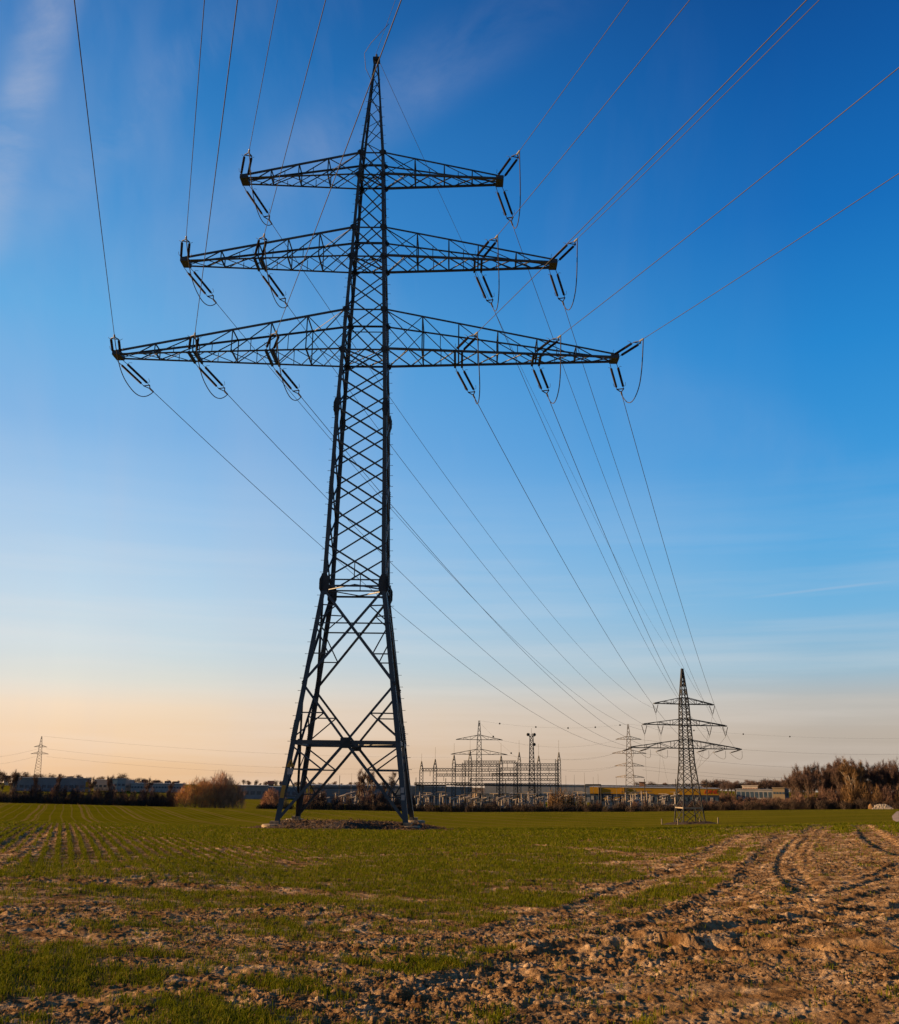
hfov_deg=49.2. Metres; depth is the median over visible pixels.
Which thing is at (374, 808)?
bare shrub
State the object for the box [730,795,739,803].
bare shrub
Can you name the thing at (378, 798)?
bare shrub
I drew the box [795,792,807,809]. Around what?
bare shrub
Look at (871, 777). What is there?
bare tree
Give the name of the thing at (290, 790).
industrial hall
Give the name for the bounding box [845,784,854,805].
bare shrub
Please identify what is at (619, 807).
bare shrub
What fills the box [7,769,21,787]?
bare tree
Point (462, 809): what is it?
bare shrub
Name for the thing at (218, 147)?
conductor cable
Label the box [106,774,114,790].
bare tree
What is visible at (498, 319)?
overhead wire
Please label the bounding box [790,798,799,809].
bare shrub
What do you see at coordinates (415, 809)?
bare shrub
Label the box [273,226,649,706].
conductor cable
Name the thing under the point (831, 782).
bare tree
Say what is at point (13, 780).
bare tree
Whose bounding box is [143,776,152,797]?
bare tree
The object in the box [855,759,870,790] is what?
bare tree
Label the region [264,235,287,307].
jumper cable
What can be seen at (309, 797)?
bare shrub
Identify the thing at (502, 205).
insulator string
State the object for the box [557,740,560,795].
gantry mast
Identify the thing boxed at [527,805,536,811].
bare shrub
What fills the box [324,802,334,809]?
bare shrub
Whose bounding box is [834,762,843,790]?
bare tree
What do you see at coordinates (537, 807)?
bare shrub
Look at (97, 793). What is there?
bare shrub
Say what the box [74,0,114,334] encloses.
conductor cable
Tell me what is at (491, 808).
bare shrub
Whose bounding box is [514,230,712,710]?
conductor cable
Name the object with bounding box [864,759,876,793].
bare tree
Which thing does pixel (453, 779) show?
gantry mast
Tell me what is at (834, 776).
bare tree
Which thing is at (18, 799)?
bare shrub
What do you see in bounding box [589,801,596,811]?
bare shrub
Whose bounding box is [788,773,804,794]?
bare tree
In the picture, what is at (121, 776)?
round tree
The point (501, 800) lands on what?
circuit breaker
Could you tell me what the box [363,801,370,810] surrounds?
bare shrub
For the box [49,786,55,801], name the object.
bare shrub
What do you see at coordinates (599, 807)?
bare shrub
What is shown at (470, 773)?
gantry mast
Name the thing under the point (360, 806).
bare shrub
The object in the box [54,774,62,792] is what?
bare tree
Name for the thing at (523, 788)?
industrial hall
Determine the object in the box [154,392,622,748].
conductor cable
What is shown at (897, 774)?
bare tree
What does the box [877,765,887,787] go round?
bare tree
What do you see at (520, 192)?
jumper cable
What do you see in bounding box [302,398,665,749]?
conductor cable
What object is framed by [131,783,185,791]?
industrial hall
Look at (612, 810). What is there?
bare shrub
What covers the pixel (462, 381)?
insulator string
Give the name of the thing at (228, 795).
round bush
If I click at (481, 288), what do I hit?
insulator string
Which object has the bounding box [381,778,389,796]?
bare tree
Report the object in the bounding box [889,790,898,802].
bare shrub
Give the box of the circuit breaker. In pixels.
[498,796,505,811]
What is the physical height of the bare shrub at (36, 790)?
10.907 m
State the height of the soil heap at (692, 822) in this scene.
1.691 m
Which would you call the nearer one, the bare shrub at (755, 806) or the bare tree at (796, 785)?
the bare shrub at (755, 806)
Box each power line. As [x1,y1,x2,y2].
[631,724,891,738]
[648,740,876,754]
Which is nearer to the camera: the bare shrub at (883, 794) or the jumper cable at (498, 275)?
the jumper cable at (498, 275)
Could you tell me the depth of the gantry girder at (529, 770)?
553.83 m
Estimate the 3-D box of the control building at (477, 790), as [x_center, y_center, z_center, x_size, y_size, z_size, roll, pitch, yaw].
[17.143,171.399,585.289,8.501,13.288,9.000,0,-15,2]
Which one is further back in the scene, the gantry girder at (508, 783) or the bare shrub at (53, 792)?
the gantry girder at (508, 783)
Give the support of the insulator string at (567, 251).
attached to the transmission pylon at (380, 588)
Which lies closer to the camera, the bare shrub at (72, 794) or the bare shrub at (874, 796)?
the bare shrub at (874, 796)
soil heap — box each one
[242,818,452,829]
[662,821,716,824]
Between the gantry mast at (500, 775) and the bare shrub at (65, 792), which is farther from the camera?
the gantry mast at (500, 775)
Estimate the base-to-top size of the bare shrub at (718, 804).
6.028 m
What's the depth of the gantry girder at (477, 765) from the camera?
555.91 m
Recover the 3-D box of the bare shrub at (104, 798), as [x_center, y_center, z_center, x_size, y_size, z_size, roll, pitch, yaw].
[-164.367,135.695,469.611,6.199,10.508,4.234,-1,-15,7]
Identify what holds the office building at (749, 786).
on the ground
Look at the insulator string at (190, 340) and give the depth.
64.24 m
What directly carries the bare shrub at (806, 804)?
on the ground
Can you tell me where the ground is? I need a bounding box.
[0,783,898,1023]
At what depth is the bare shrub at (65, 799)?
456.57 m
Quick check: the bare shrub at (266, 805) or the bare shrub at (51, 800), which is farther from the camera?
the bare shrub at (266, 805)
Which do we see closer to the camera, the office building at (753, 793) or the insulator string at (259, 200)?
the insulator string at (259, 200)
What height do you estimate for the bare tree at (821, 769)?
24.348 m
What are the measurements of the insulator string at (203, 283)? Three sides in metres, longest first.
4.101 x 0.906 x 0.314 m
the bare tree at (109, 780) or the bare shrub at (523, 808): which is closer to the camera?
the bare tree at (109, 780)
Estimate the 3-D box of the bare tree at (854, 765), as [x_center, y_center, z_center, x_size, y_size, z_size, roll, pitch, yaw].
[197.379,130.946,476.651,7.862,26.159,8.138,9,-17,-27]
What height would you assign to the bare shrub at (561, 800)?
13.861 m
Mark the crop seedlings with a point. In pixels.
(219, 1013)
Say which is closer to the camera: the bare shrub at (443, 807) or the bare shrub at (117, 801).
the bare shrub at (117, 801)
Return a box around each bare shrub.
[0,791,6,802]
[2,794,11,802]
[8,785,17,802]
[9,793,17,802]
[15,793,23,802]
[20,787,30,802]
[21,794,32,802]
[27,785,36,799]
[31,782,39,802]
[35,785,45,801]
[37,794,46,803]
[40,790,53,803]
[45,797,55,803]
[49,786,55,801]
[50,787,64,800]
[52,796,62,803]
[61,786,70,803]
[61,794,70,803]
[68,788,79,803]
[70,787,80,801]
[75,794,86,804]
[83,796,92,804]
[90,795,97,804]
[91,786,102,804]
[96,798,105,804]
[99,785,111,802]
[106,785,115,801]
[112,787,120,803]
[112,795,125,805]
[121,792,132,805]
[127,790,136,799]
[127,796,138,805]
[135,789,147,804]
[135,798,146,805]
[144,797,153,805]
[145,788,154,801]
[152,790,164,804]
[157,799,164,806]
[162,796,174,806]
[163,791,174,806]
[261,801,270,808]
[268,804,276,808]
[306,790,313,803]
[306,802,316,809]
[313,800,322,809]
[316,800,327,809]
[319,790,327,805]
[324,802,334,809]
[331,796,336,808]
[332,804,341,809]
[342,801,352,809]
[346,795,353,805]
[349,802,358,809]
[355,802,363,810]
[359,792,368,809]
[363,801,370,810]
[366,791,373,810]
[370,803,378,810]
[375,792,382,805]
[375,801,386,810]
[393,796,400,807]
[413,804,419,811]
[418,806,425,811]
[424,802,434,811]
[436,801,446,811]
[444,802,453,811]
[450,804,460,811]
[455,805,464,811]
[467,802,477,811]
[482,803,489,811]
[487,803,497,811]
[494,805,502,811]
[500,805,510,811]
[511,804,520,811]
[519,804,529,811]
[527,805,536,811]
[534,802,541,811]
[544,805,553,811]
[547,788,557,807]
[553,801,558,811]
[555,788,568,811]
[556,802,565,811]
[564,804,571,811]
[566,791,576,807]
[568,805,579,811]
[575,793,583,808]
[575,804,584,811]
[582,804,593,811]
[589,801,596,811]
[595,801,603,811]
[602,805,610,811]
[608,805,616,811]
[613,803,624,811]
[625,805,635,811]
[633,804,639,811]
[639,804,646,811]
[646,805,653,811]
[651,803,660,811]
[658,803,666,810]
[703,801,710,810]
[708,803,716,810]
[713,800,723,810]
[719,794,724,801]
[720,804,729,810]
[726,800,735,809]
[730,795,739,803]
[733,804,742,809]
[743,800,753,809]
[751,800,761,809]
[757,802,768,809]
[769,800,778,809]
[778,801,787,809]
[782,799,791,809]
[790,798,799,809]
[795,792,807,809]
[797,801,805,809]
[800,798,812,809]
[808,793,819,808]
[814,800,828,809]
[818,787,826,799]
[820,786,834,803]
[820,800,830,809]
[823,788,835,803]
[828,799,836,808]
[830,791,840,808]
[836,789,844,804]
[837,799,848,808]
[840,785,853,808]
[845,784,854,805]
[849,784,862,807]
[851,782,863,801]
[852,800,859,808]
[855,799,867,808]
[860,781,872,801]
[868,785,882,803]
[880,788,888,801]
[881,786,895,804]
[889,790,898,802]
[892,801,898,808]
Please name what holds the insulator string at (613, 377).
attached to the transmission pylon at (380, 588)
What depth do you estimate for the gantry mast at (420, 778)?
525.42 m
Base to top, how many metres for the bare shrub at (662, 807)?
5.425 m
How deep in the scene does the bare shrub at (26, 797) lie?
450.30 m
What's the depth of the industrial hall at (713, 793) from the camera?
630.21 m
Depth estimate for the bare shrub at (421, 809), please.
485.94 m
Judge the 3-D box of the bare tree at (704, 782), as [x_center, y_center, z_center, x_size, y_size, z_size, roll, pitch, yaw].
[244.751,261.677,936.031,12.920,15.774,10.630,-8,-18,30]
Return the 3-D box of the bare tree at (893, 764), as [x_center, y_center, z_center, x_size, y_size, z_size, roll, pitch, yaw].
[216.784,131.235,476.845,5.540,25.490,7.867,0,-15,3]
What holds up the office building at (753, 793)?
on the ground
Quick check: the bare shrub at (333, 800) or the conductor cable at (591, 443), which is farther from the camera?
the bare shrub at (333, 800)
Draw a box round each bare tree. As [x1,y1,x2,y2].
[0,772,5,790]
[0,773,7,785]
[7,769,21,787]
[8,773,18,791]
[33,775,40,787]
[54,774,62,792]
[86,777,96,794]
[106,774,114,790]
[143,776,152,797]
[165,781,174,793]
[355,769,366,801]
[357,771,365,796]
[362,772,374,794]
[369,771,376,810]
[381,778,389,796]
[387,772,396,796]
[701,780,711,787]
[708,780,718,787]
[719,784,725,791]
[729,780,739,794]
[760,780,772,788]
[764,780,774,788]
[781,773,795,798]
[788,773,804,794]
[789,771,798,795]
[791,775,804,794]
[792,764,802,790]
[797,772,815,792]
[799,765,809,797]
[806,762,816,792]
[810,767,825,791]
[815,762,824,791]
[819,771,827,791]
[824,764,831,792]
[827,764,835,791]
[828,758,836,791]
[829,762,842,794]
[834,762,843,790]
[836,756,861,793]
[842,761,856,791]
[850,758,858,785]
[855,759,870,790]
[857,768,869,787]
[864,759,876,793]
[867,767,877,790]
[872,761,881,789]
[876,763,889,789]
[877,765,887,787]
[884,760,898,783]
[884,768,896,789]
[887,756,898,770]
[887,763,898,793]
[895,768,898,794]
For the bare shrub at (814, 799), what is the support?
on the ground
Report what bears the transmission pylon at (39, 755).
on the ground
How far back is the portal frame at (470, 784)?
509.37 m
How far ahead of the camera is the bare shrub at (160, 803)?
467.93 m
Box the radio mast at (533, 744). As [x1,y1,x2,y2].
[526,728,535,801]
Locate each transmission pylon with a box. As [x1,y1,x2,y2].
[31,736,46,775]
[112,54,618,827]
[452,721,507,800]
[612,724,645,801]
[629,668,741,822]
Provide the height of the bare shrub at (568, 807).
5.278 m
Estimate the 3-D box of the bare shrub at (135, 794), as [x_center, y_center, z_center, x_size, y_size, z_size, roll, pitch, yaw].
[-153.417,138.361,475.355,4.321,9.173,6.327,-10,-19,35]
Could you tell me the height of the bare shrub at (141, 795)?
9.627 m
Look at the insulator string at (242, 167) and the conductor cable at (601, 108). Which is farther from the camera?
the insulator string at (242, 167)
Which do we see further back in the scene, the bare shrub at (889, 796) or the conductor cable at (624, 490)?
the bare shrub at (889, 796)
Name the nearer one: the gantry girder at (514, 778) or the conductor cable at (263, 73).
the conductor cable at (263, 73)
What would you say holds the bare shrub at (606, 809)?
on the ground
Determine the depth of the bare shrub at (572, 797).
493.52 m
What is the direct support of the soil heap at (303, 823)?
on the ground
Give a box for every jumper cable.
[114,336,152,396]
[186,237,215,305]
[195,334,227,398]
[249,150,271,225]
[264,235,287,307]
[276,332,300,400]
[474,333,479,403]
[492,236,499,310]
[512,152,520,228]
[548,336,560,403]
[564,240,577,309]
[622,339,643,402]
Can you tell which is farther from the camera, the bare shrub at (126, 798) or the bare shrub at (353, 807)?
the bare shrub at (353, 807)
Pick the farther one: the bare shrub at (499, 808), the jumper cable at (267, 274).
the bare shrub at (499, 808)
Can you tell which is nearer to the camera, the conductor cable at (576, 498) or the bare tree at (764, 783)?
the conductor cable at (576, 498)
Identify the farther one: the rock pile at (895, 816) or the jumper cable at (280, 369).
the rock pile at (895, 816)
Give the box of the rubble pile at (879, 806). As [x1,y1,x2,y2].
[868,804,892,808]
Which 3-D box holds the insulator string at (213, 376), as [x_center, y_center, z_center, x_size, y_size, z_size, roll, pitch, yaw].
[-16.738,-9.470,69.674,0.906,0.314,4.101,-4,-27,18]
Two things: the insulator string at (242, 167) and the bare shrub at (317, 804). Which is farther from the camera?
the bare shrub at (317, 804)
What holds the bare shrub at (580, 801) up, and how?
on the ground
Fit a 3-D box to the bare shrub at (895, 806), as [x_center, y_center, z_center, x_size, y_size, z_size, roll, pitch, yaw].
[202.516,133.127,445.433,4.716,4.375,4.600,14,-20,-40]
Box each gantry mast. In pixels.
[419,759,422,802]
[432,747,436,808]
[451,755,455,805]
[468,751,471,797]
[499,756,502,804]
[517,752,520,795]
[537,744,540,801]
[555,759,558,794]
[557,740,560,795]
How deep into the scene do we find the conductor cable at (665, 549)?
92.70 m
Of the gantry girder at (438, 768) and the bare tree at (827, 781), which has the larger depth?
the gantry girder at (438, 768)
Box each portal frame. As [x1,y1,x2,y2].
[309,776,398,800]
[415,785,444,800]
[445,778,534,810]
[585,784,601,811]
[644,779,707,804]
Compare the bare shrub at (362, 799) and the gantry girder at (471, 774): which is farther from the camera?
the gantry girder at (471, 774)
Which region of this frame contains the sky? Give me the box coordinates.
[0,0,898,792]
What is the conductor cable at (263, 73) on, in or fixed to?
attached to the insulator string at (242, 167)
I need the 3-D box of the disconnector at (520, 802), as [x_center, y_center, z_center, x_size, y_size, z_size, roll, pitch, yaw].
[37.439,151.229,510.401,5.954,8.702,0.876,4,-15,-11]
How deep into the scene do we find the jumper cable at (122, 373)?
65.38 m
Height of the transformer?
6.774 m
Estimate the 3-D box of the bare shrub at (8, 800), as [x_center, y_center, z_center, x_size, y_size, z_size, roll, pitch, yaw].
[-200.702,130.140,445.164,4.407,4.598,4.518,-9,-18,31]
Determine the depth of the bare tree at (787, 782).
486.95 m
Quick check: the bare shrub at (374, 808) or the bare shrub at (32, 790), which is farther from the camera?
the bare shrub at (374, 808)
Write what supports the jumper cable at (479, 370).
hanging from the insulator string at (462, 381)
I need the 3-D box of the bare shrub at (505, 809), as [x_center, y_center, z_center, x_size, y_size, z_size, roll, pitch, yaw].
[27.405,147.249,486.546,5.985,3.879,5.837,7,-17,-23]
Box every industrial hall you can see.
[13,777,91,791]
[85,781,89,792]
[93,779,134,790]
[111,779,117,790]
[117,778,126,791]
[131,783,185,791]
[237,785,268,798]
[269,786,305,798]
[307,784,413,802]
[414,786,472,804]
[485,783,702,801]
[589,786,719,806]
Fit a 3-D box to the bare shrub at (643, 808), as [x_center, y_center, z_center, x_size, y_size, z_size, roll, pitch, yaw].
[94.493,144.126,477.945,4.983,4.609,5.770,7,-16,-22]
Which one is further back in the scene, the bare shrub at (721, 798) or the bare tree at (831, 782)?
the bare shrub at (721, 798)
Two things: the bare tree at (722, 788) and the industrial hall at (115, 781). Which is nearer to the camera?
the industrial hall at (115, 781)
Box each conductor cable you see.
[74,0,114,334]
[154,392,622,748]
[186,0,204,235]
[195,0,237,331]
[217,304,640,729]
[228,395,638,748]
[249,0,277,149]
[264,0,325,233]
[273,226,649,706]
[277,0,401,329]
[288,306,660,730]
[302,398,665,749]
[476,401,695,747]
[478,0,806,331]
[494,311,703,728]
[498,0,689,234]
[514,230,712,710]
[519,0,628,150]
[550,403,723,750]
[562,67,898,334]
[564,307,723,730]
[577,0,818,238]
[622,397,738,750]
[643,173,898,338]
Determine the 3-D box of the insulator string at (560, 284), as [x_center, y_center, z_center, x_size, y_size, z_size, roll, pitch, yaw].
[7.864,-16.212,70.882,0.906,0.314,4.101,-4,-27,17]
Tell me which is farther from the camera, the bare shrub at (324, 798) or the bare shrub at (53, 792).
the bare shrub at (324, 798)
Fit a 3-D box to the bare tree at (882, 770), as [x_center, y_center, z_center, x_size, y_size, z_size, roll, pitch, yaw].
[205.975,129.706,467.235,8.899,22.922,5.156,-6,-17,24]
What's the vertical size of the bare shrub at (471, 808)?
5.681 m
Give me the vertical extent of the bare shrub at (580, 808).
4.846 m
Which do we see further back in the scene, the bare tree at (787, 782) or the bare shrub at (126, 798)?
the bare tree at (787, 782)
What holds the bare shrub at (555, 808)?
on the ground
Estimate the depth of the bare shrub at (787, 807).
461.37 m
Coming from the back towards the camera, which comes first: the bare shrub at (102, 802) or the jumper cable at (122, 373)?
the bare shrub at (102, 802)
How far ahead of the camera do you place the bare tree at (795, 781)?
477.45 m
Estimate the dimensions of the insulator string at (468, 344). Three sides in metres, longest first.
4.101 x 0.906 x 0.314 m
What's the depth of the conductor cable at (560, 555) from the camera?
95.15 m
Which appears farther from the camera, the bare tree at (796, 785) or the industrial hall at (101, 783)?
the industrial hall at (101, 783)
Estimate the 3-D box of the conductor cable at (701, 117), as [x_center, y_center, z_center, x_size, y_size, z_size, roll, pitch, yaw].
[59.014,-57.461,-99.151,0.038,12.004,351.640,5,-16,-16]
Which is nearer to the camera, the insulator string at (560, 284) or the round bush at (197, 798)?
the insulator string at (560, 284)
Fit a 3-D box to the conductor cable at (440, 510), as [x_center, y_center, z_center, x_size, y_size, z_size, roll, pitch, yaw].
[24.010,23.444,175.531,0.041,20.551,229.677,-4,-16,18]
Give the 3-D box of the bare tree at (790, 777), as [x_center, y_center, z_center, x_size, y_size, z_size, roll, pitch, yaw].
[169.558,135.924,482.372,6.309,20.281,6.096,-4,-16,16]
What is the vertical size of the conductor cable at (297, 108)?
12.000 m
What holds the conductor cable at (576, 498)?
attached to the insulator string at (481, 288)
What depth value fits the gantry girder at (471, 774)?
564.40 m
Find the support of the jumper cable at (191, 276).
hanging from the insulator string at (203, 283)
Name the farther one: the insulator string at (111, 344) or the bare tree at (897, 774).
the bare tree at (897, 774)
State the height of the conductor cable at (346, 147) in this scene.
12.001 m
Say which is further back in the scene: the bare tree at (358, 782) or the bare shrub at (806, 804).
the bare tree at (358, 782)
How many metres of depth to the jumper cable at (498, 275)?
66.00 m
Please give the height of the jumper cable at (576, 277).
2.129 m
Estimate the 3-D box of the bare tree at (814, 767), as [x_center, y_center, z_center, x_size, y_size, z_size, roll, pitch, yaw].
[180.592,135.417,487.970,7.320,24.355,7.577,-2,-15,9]
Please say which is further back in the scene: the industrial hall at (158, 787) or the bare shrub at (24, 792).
the industrial hall at (158, 787)
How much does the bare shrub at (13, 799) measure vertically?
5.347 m
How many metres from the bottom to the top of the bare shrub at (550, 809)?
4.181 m
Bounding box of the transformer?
[630,798,642,810]
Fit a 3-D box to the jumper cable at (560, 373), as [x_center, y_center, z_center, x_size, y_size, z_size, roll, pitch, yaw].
[7.213,-9.003,66.513,0.315,2.112,9.219,1,-15,1]
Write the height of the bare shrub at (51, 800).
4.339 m
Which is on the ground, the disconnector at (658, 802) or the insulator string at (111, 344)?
the disconnector at (658, 802)
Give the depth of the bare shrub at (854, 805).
452.22 m
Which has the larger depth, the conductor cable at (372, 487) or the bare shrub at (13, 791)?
the bare shrub at (13, 791)
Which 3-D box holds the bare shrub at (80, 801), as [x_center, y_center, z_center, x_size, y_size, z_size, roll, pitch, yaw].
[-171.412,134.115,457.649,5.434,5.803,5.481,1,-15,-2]
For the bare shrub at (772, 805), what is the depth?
464.23 m
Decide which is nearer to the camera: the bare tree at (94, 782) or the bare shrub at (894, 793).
the bare shrub at (894, 793)
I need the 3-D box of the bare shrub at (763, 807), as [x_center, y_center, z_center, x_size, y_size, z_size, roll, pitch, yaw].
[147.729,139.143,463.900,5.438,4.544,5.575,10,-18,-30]
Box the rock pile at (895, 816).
[892,811,898,821]
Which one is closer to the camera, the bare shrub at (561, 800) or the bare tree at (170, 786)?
the bare tree at (170, 786)
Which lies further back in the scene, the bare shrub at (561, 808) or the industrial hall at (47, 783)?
the industrial hall at (47, 783)
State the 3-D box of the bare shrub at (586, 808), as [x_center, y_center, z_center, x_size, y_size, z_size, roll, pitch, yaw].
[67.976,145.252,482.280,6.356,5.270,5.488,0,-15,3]
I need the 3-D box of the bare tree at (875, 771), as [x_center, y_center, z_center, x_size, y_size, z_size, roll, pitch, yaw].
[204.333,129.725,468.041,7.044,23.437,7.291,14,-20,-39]
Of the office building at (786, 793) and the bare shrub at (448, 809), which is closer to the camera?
the bare shrub at (448, 809)
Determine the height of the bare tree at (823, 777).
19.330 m
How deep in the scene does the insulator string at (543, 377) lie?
69.16 m
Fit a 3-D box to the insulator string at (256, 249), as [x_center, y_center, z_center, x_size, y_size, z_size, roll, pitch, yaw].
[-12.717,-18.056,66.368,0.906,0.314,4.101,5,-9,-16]
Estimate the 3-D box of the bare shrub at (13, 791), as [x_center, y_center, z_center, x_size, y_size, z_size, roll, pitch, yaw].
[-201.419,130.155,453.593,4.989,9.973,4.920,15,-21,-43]
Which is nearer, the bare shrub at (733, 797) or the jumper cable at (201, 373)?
the jumper cable at (201, 373)
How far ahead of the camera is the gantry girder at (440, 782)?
524.56 m
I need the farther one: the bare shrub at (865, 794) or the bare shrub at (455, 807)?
the bare shrub at (455, 807)
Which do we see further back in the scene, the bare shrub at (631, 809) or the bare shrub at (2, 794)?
the bare shrub at (631, 809)
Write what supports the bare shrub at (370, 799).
on the ground
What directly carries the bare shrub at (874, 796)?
on the ground
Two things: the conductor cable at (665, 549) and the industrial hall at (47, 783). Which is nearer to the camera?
the conductor cable at (665, 549)
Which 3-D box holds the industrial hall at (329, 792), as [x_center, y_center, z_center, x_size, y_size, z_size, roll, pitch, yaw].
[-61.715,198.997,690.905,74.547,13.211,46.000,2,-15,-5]
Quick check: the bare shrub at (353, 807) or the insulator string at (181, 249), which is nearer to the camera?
the insulator string at (181, 249)
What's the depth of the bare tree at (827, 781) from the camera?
475.92 m
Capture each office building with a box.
[736,789,772,799]
[741,785,757,788]
[772,787,784,798]
[784,788,788,800]
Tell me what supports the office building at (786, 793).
on the ground
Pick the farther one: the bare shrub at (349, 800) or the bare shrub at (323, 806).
the bare shrub at (349, 800)
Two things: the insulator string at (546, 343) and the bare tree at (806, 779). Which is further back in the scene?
the bare tree at (806, 779)
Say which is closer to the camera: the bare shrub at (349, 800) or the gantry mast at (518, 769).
the bare shrub at (349, 800)
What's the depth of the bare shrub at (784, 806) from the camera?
461.62 m
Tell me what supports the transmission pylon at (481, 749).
on the ground
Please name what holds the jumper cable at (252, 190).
hanging from the insulator string at (259, 200)
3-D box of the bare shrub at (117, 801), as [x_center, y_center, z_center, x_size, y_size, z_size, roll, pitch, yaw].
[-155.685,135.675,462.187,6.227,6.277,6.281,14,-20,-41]
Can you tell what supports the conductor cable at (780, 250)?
attached to the insulator string at (628, 350)
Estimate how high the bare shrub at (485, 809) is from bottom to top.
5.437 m
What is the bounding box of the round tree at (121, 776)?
[115,772,126,779]
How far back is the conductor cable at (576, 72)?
57.23 m
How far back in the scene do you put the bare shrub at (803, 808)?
458.83 m
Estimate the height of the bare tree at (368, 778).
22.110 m
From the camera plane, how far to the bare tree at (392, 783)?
500.37 m
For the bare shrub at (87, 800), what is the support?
on the ground
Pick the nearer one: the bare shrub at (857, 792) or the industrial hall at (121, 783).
the bare shrub at (857, 792)
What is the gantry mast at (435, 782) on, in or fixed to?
on the ground
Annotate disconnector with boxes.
[469,792,480,806]
[516,794,526,805]
[602,792,613,809]
[619,794,629,806]
[657,794,667,805]
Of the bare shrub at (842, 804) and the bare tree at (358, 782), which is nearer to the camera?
the bare shrub at (842, 804)
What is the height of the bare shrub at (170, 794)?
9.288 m
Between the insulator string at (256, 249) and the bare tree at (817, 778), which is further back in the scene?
the bare tree at (817, 778)
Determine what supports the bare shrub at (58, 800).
on the ground
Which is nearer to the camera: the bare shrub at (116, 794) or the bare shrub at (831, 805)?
the bare shrub at (831, 805)
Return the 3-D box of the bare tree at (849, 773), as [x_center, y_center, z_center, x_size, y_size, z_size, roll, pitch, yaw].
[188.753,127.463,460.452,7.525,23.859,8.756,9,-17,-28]
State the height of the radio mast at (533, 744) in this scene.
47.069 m
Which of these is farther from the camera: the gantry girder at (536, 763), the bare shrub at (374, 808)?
the gantry girder at (536, 763)
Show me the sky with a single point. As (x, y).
(151, 595)
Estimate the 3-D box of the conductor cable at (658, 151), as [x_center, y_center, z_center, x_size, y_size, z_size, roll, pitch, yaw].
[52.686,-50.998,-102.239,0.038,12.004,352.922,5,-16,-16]
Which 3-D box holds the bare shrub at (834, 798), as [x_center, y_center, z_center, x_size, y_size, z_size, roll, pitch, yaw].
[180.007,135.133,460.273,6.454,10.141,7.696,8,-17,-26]
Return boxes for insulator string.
[108,335,122,351]
[120,360,153,392]
[178,236,192,258]
[184,268,216,303]
[186,332,200,350]
[196,363,227,393]
[239,150,252,176]
[243,186,272,224]
[253,234,268,255]
[259,271,287,305]
[264,330,279,348]
[273,367,301,397]
[455,332,477,350]
[455,367,474,397]
[474,273,493,306]
[475,235,497,257]
[496,151,519,177]
[496,187,514,224]
[531,365,549,396]
[534,335,560,353]
[548,269,566,305]
[551,238,577,261]
[610,363,625,395]
[613,338,642,356]
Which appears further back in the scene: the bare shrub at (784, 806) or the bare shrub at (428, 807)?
the bare shrub at (428, 807)
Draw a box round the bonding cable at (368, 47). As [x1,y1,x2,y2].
[364,24,388,82]
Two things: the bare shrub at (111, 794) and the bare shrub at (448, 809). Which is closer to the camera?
the bare shrub at (111, 794)
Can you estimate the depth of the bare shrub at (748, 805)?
466.49 m
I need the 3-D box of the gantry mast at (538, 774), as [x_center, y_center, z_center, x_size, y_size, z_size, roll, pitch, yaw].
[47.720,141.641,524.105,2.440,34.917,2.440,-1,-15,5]
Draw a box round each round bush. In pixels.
[172,775,222,807]
[200,769,247,808]
[260,788,288,805]
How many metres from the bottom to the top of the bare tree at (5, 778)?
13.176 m
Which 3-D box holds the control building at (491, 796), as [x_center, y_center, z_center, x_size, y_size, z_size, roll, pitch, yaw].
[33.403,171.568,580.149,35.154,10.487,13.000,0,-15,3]
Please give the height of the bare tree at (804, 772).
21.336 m
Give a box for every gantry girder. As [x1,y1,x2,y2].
[414,782,469,784]
[423,768,454,770]
[437,774,513,775]
[454,769,501,771]
[456,764,498,766]
[457,783,558,785]
[464,761,515,762]
[470,778,556,780]
[492,773,558,775]
[501,768,558,770]
[516,763,556,765]
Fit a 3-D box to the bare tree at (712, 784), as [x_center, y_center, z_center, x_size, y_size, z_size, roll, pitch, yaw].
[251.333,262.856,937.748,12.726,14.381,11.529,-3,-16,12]
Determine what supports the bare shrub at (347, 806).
on the ground
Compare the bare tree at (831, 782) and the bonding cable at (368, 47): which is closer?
the bonding cable at (368, 47)
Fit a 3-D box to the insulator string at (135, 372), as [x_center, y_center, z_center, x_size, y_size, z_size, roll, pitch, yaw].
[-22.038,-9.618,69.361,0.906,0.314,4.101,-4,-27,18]
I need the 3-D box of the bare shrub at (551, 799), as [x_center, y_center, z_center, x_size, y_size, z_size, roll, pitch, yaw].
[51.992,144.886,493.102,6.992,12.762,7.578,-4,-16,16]
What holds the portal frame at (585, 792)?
on the ground
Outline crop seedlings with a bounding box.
[0,820,898,1023]
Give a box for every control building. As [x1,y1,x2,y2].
[472,788,484,797]
[476,793,535,806]
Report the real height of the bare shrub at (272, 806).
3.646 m
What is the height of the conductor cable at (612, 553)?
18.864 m
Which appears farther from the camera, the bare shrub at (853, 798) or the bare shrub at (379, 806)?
the bare shrub at (379, 806)
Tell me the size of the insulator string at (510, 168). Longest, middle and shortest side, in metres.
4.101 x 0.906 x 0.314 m
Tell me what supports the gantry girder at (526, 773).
attached to the gantry mast at (500, 775)
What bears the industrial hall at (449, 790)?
on the ground
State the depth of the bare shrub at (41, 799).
452.45 m
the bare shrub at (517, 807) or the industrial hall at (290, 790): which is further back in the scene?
the industrial hall at (290, 790)
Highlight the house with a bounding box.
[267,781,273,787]
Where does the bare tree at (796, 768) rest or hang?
on the ground

